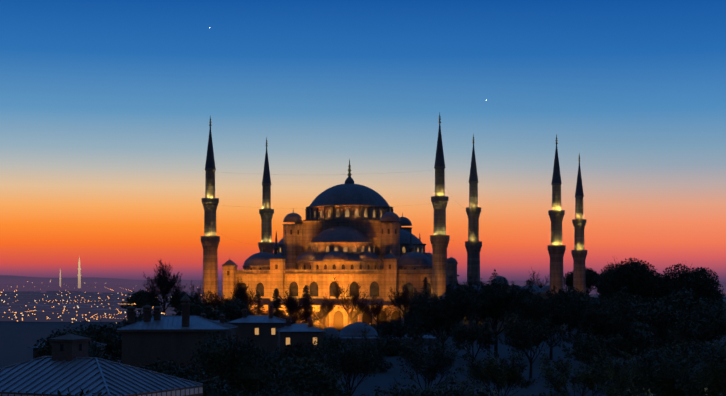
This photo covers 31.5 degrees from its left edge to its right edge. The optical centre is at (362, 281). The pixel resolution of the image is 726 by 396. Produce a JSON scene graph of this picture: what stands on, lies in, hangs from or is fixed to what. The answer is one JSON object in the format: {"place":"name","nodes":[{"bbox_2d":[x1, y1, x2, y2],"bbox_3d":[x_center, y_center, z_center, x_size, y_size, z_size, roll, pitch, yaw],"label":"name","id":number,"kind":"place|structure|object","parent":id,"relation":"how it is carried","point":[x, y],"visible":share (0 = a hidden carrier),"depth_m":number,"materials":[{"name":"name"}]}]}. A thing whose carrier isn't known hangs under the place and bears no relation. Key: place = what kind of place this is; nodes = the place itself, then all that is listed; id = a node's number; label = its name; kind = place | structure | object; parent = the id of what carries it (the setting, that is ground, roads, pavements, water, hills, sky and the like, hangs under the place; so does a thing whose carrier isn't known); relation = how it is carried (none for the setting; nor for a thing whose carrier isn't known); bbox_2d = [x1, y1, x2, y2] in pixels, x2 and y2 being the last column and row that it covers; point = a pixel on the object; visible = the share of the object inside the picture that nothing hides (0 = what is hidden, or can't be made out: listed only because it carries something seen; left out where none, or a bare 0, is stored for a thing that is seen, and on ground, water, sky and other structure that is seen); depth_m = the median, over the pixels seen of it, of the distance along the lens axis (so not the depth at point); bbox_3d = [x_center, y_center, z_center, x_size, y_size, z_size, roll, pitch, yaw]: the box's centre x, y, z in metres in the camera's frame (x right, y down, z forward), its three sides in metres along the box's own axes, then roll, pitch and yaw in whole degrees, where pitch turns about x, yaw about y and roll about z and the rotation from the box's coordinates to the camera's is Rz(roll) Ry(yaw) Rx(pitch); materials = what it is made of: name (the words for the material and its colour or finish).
{"place":"outdoors","nodes":[
{"label":"outdoors","id":0,"kind":"place"},
{"bbox_2d":[0,275,178,279],"bbox_3d":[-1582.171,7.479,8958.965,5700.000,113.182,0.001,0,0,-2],"label":"distant hill","id":1,"kind":"structure","parent":0,"point":[7,277],"depth_m":8942.56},
{"bbox_2d":[29,293,231,376],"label":"house","id":2,"kind":"structure","parent":0,"point":[148,338],"depth_m":161.79,"materials":[{"name":"metal"}]},
{"bbox_2d":[200,301,324,362],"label":"houses","id":3,"kind":"structure","parent":0,"point":[244,326],"depth_m":236.27,"materials":[{"name":"metal"}]},
{"bbox_2d":[255,328,316,344],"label":"windows","id":4,"kind":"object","parent":3,"relation":"attached to","point":[273,333],"visible":0.53,"depth_m":236.28,"materials":[{"name":"yellow glass"}]},
{"bbox_2d":[0,294,725,395],"bbox_3d":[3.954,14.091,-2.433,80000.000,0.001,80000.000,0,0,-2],"label":"ground","id":5,"kind":"structure","parent":0,"point":[18,339],"depth_m":231.52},
{"bbox_2d":[59,257,80,279],"bbox_3d":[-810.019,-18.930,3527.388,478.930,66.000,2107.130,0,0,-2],"label":"distant minarets","id":6,"kind":"object","parent":5,"relation":"on","point":[79,275],"depth_m":2482.45,"materials":[{"name":"stone"}]},
{"bbox_2d":[34,324,110,357],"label":"tree","id":7,"kind":"object","parent":5,"relation":"on","point":[47,351],"visible":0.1,"depth_m":145.60,"materials":[{"name":"green plant"}]},
{"bbox_2d":[57,388,101,395],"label":"bush","id":8,"kind":"object","parent":5,"relation":"on","point":[80,394],"visible":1,"depth_m":43.81,"materials":[{"name":"green plant"}]},
{"bbox_2d":[0,289,163,322],"bbox_3d":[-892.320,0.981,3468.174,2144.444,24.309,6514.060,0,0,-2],"label":"distant city lights","id":9,"kind":"object","parent":5,"relation":"on","point":[74,307],"visible":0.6,"depth_m":441.28},
{"bbox_2d":[75,321,121,362],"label":"tree","id":10,"kind":"object","parent":5,"relation":"on","point":[111,338],"visible":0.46,"depth_m":193.79,"materials":[{"name":"green plant"}]},
{"bbox_2d":[0,334,202,395],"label":"house","id":11,"kind":"structure","parent":5,"relation":"on","point":[72,365],"depth_m":54.84,"materials":[{"name":"metal"}]},
{"bbox_2d":[89,348,122,363],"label":"tree","id":12,"kind":"object","parent":5,"relation":"on","point":[96,353],"visible":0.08,"depth_m":127.33,"materials":[{"name":"green plant"}]},
{"bbox_2d":[113,309,153,335],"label":"tree","id":13,"kind":"object","parent":5,"relation":"on","point":[137,319],"visible":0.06,"depth_m":254.29,"materials":[{"name":"green plant"}]},
{"bbox_2d":[120,289,161,308],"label":"tree","id":14,"kind":"object","parent":5,"relation":"on","point":[139,299],"visible":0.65,"depth_m":511.91,"materials":[{"name":"green plant"}]},
{"bbox_2d":[142,259,187,314],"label":"bare tree","id":15,"kind":"object","parent":5,"relation":"on","point":[165,285],"visible":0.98,"depth_m":420.76,"materials":[{"name":"black plant"}]},
{"bbox_2d":[166,291,194,311],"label":"tree","id":16,"kind":"object","parent":5,"relation":"on","point":[173,304],"visible":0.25,"depth_m":492.41,"materials":[{"name":"green plant"}]},
{"bbox_2d":[139,356,230,395],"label":"tree","id":17,"kind":"object","parent":5,"relation":"on","point":[210,388],"visible":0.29,"depth_m":106.54,"materials":[{"name":"green plant"}]},
{"bbox_2d":[176,282,202,308],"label":"bare tree","id":18,"kind":"object","parent":5,"relation":"on","point":[196,296],"visible":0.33,"depth_m":374.04,"materials":[{"name":"black plant"}]},
{"bbox_2d":[171,298,229,323],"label":"tree","id":19,"kind":"object","parent":5,"relation":"on","point":[197,308],"visible":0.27,"depth_m":294.36,"materials":[{"name":"green plant"}]},
{"bbox_2d":[200,290,229,309],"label":"bare tree","id":20,"kind":"object","parent":5,"relation":"on","point":[214,302],"visible":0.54,"depth_m":338.85,"materials":[{"name":"brown plant"}]},
{"bbox_2d":[195,367,240,395],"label":"bush","id":21,"kind":"object","parent":5,"relation":"on","point":[217,382],"visible":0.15,"depth_m":116.32,"materials":[{"name":"green plant"}]},
{"bbox_2d":[208,277,256,309],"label":"bare tree","id":22,"kind":"object","parent":5,"relation":"on","point":[241,292],"visible":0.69,"depth_m":344.70,"materials":[{"name":"black plant"}]},
{"bbox_2d":[187,330,282,395],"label":"tree","id":23,"kind":"object","parent":5,"relation":"on","point":[238,366],"visible":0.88,"depth_m":145.05,"materials":[{"name":"green plant"}]},
{"bbox_2d":[216,297,255,321],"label":"tree","id":24,"kind":"object","parent":5,"relation":"on","point":[232,308],"visible":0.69,"depth_m":324.03,"materials":[{"name":"green plant"}]},
{"bbox_2d":[252,291,267,314],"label":"conifer","id":25,"kind":"object","parent":5,"relation":"on","point":[258,311],"visible":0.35,"depth_m":334.68,"materials":[{"name":"green plant"}]},
{"bbox_2d":[272,289,285,317],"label":"conifer","id":26,"kind":"object","parent":5,"relation":"on","point":[278,312],"visible":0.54,"depth_m":348.56,"materials":[{"name":"green plant"}]},
{"bbox_2d":[278,287,314,323],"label":"bare tree","id":27,"kind":"object","parent":5,"relation":"on","point":[292,309],"visible":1,"depth_m":337.32,"materials":[{"name":"brown plant"}]},
{"bbox_2d":[0,291,599,321],"bbox_3d":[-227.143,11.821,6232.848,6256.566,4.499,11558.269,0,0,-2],"label":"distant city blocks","id":28,"kind":"structure","parent":5,"relation":"on","point":[18,302],"depth_m":534.73,"materials":[{"name":"grey concrete"}]},
{"bbox_2d":[274,339,325,366],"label":"tree","id":29,"kind":"object","parent":5,"relation":"on","point":[302,351],"visible":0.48,"depth_m":210.94,"materials":[{"name":"green plant"}]},
{"bbox_2d":[261,355,350,395],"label":"tree","id":30,"kind":"object","parent":5,"relation":"on","point":[307,379],"visible":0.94,"depth_m":114.34,"materials":[{"name":"green plant"}]},
{"bbox_2d":[296,285,319,327],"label":"conifer","id":31,"kind":"object","parent":5,"relation":"on","point":[306,297],"visible":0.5,"depth_m":346.77,"materials":[{"name":"green plant"}]},
{"bbox_2d":[310,293,335,328],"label":"bare tree","id":32,"kind":"object","parent":5,"relation":"on","point":[329,308],"visible":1,"depth_m":341.68,"materials":[{"name":"brown plant"}]},
{"bbox_2d":[323,334,346,353],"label":"tree","id":33,"kind":"object","parent":5,"relation":"on","point":[331,340],"visible":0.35,"depth_m":255.24,"materials":[{"name":"green plant"}]},
{"bbox_2d":[308,322,388,395],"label":"tree","id":34,"kind":"object","parent":5,"relation":"on","point":[349,360],"visible":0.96,"depth_m":136.58,"materials":[{"name":"green plant"}]},
{"bbox_2d":[331,274,372,323],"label":"bare tree","id":35,"kind":"object","parent":5,"relation":"on","point":[359,305],"visible":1,"depth_m":348.65,"materials":[{"name":"brown plant"}]},
{"bbox_2d":[0,280,725,293],"bbox_3d":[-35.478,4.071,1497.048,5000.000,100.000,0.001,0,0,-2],"label":"hills","id":36,"kind":"structure","parent":5,"relation":"on","point":[98,286],"depth_m":1490.02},
{"bbox_2d":[330,345,396,373],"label":"tree","id":37,"kind":"object","parent":5,"relation":"on","point":[384,369],"visible":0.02,"depth_m":200.55,"materials":[{"name":"green plant"}]},
{"bbox_2d":[364,295,391,332],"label":"bare tree","id":38,"kind":"object","parent":5,"relation":"on","point":[377,309],"visible":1,"depth_m":343.37,"materials":[{"name":"brown plant"}]},
{"bbox_2d":[201,113,586,331],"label":"mosque","id":39,"kind":"structure","parent":5,"relation":"on","point":[377,250],"depth_m":373.72,"materials":[{"name":"stone"}]},
{"bbox_2d":[223,171,466,244],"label":"minaret cables","id":40,"kind":"object","parent":39,"relation":"attached to","point":[334,208],"visible":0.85,"depth_m":370.23,"materials":[{"name":"metal"}]},
{"bbox_2d":[372,313,427,343],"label":"tree","id":41,"kind":"object","parent":5,"relation":"on","point":[399,331],"visible":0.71,"depth_m":249.81,"materials":[{"name":"green plant"}]},
{"bbox_2d":[361,378,439,395],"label":"tree","id":42,"kind":"object","parent":5,"relation":"on","point":[408,392],"visible":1,"depth_m":97.55,"materials":[{"name":"green plant"}]},
{"bbox_2d":[387,280,417,333],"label":"bare tree","id":43,"kind":"object","parent":5,"relation":"on","point":[398,300],"visible":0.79,"depth_m":347.01,"materials":[{"name":"black plant"}]},
{"bbox_2d":[405,291,430,332],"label":"bare tree","id":44,"kind":"object","parent":5,"relation":"on","point":[410,310],"visible":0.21,"depth_m":338.39,"materials":[{"name":"black plant"}]},
{"bbox_2d":[323,283,525,345],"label":"domed building","id":45,"kind":"structure","parent":5,"relation":"on","point":[349,331],"depth_m":292.92,"materials":[{"name":"stone"}]},
{"bbox_2d":[420,277,438,334],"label":"conifer","id":46,"kind":"object","parent":5,"relation":"on","point":[425,285],"visible":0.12,"depth_m":345.79,"materials":[{"name":"black plant"}]},
{"bbox_2d":[396,324,464,394],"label":"tree","id":47,"kind":"object","parent":5,"relation":"on","point":[438,359],"visible":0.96,"depth_m":136.70,"materials":[{"name":"green plant"}]},
{"bbox_2d":[402,276,482,350],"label":"tree","id":48,"kind":"object","parent":5,"relation":"on","point":[436,313],"visible":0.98,"depth_m":229.28,"materials":[{"name":"green plant"}]},
{"bbox_2d":[439,284,454,334],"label":"conifer","id":49,"kind":"object","parent":5,"relation":"on","point":[447,289],"visible":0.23,"depth_m":343.00,"materials":[{"name":"black plant"}]},
{"bbox_2d":[428,380,502,395],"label":"tree","id":50,"kind":"object","parent":5,"relation":"on","point":[455,392],"visible":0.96,"depth_m":102.55,"materials":[{"name":"green plant"}]},
{"bbox_2d":[445,318,497,361],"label":"tree","id":51,"kind":"object","parent":5,"relation":"on","point":[472,336],"visible":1,"depth_m":197.33,"materials":[{"name":"green plant"}]},
{"bbox_2d":[456,277,489,330],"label":"bare tree","id":52,"kind":"object","parent":5,"relation":"on","point":[477,294],"visible":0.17,"depth_m":348.49,"materials":[{"name":"black plant"}]},
{"bbox_2d":[455,269,534,355],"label":"tree","id":53,"kind":"object","parent":5,"relation":"on","point":[496,301],"visible":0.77,"depth_m":242.08,"materials":[{"name":"green plant"}]},
{"bbox_2d":[457,344,536,395],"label":"tree","id":54,"kind":"object","parent":5,"relation":"on","point":[493,371],"visible":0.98,"depth_m":127.81,"materials":[{"name":"green plant"}]},
{"bbox_2d":[495,308,564,377],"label":"tree","id":55,"kind":"object","parent":5,"relation":"on","point":[525,336],"visible":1,"depth_m":187.21,"materials":[{"name":"green plant"}]},
{"bbox_2d":[526,267,549,287],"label":"bare tree","id":56,"kind":"object","parent":5,"relation":"on","point":[540,285],"visible":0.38,"depth_m":455.64,"materials":[{"name":"black plant"}]},
{"bbox_2d":[522,391,562,395],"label":"bush","id":57,"kind":"object","parent":5,"relation":"on","point":[549,393],"visible":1,"depth_m":88.28,"materials":[{"name":"green plant"}]},
{"bbox_2d":[509,285,593,359],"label":"tree","id":58,"kind":"object","parent":5,"relation":"on","point":[565,313],"visible":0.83,"depth_m":230.00,"materials":[{"name":"green plant"}]},
{"bbox_2d":[546,286,589,336],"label":"tree","id":59,"kind":"object","parent":5,"relation":"on","point":[568,293],"visible":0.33,"depth_m":327.15,"materials":[{"name":"green plant"}]},
{"bbox_2d":[563,266,598,292],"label":"round tree","id":60,"kind":"object","parent":5,"relation":"on","point":[568,279],"visible":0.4,"depth_m":452.83,"materials":[{"name":"black plant"}]},
{"bbox_2d":[538,345,640,395],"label":"tree","id":61,"kind":"object","parent":5,"relation":"on","point":[608,371],"visible":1,"depth_m":122.29,"materials":[{"name":"green plant"}]},
{"bbox_2d":[557,322,624,389],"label":"tree","id":62,"kind":"object","parent":5,"relation":"on","point":[587,347],"visible":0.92,"depth_m":165.40,"materials":[{"name":"green plant"}]},
{"bbox_2d":[590,274,610,303],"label":"round tree","id":63,"kind":"object","parent":5,"relation":"on","point":[595,279],"visible":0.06,"depth_m":439.47,"materials":[{"name":"black plant"}]},
{"bbox_2d":[578,286,637,341],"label":"tree","id":64,"kind":"object","parent":5,"relation":"on","point":[604,323],"visible":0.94,"depth_m":210.46,"materials":[{"name":"green plant"}]},
{"bbox_2d":[595,256,665,302],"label":"round tree","id":65,"kind":"object","parent":5,"relation":"on","point":[639,279],"visible":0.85,"depth_m":419.40,"materials":[{"name":"green plant"}]},
{"bbox_2d":[606,318,657,364],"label":"tree","id":66,"kind":"object","parent":5,"relation":"on","point":[640,336],"visible":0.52,"depth_m":215.41,"materials":[{"name":"green plant"}]},
{"bbox_2d":[593,292,673,335],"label":"tree","id":67,"kind":"object","parent":5,"relation":"on","point":[631,302],"visible":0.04,"depth_m":271.56,"materials":[{"name":"green plant"}]},
{"bbox_2d":[614,387,663,395],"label":"bush","id":68,"kind":"object","parent":5,"relation":"on","point":[649,394],"visible":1,"depth_m":92.84,"materials":[{"name":"green plant"}]},
{"bbox_2d":[603,350,696,395],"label":"tree","id":69,"kind":"object","parent":5,"relation":"on","point":[639,384],"visible":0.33,"depth_m":145.21,"materials":[{"name":"green plant"}]},
{"bbox_2d":[647,273,670,301],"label":"round tree","id":70,"kind":"object","parent":5,"relation":"on","point":[659,289],"visible":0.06,"depth_m":425.64,"materials":[{"name":"green plant"}]},
{"bbox_2d":[628,299,701,350],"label":"tree","id":71,"kind":"object","parent":5,"relation":"on","point":[664,321],"visible":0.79,"depth_m":246.64,"materials":[{"name":"green plant"}]},
{"bbox_2d":[621,324,725,395],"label":"tree","id":72,"kind":"object","parent":5,"relation":"on","point":[666,380],"visible":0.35,"depth_m":145.02,"materials":[{"name":"green plant"}]},
{"bbox_2d":[654,283,704,314],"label":"tree","id":73,"kind":"object","parent":5,"relation":"on","point":[685,301],"visible":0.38,"depth_m":294.72,"materials":[{"name":"green plant"}]},
{"bbox_2d":[653,263,723,303],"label":"round tree","id":74,"kind":"object","parent":5,"relation":"on","point":[704,285],"visible":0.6,"depth_m":420.08,"materials":[{"name":"green plant"}]},
{"bbox_2d":[673,337,725,395],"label":"tree","id":75,"kind":"object","parent":5,"relation":"on","point":[709,371],"visible":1,"depth_m":136.46,"materials":[{"name":"green plant"}]},
{"bbox_2d":[708,292,725,310],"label":"tree","id":76,"kind":"object","parent":5,"relation":"on","point":[723,304],"visible":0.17,"depth_m":528.54,"materials":[{"name":"green plant"}]},
{"bbox_2d":[0,0,725,279],"label":"sky","id":77,"kind":"structure","parent":0,"point":[107,106],"materials":[{"name":"blue"}]}
]}

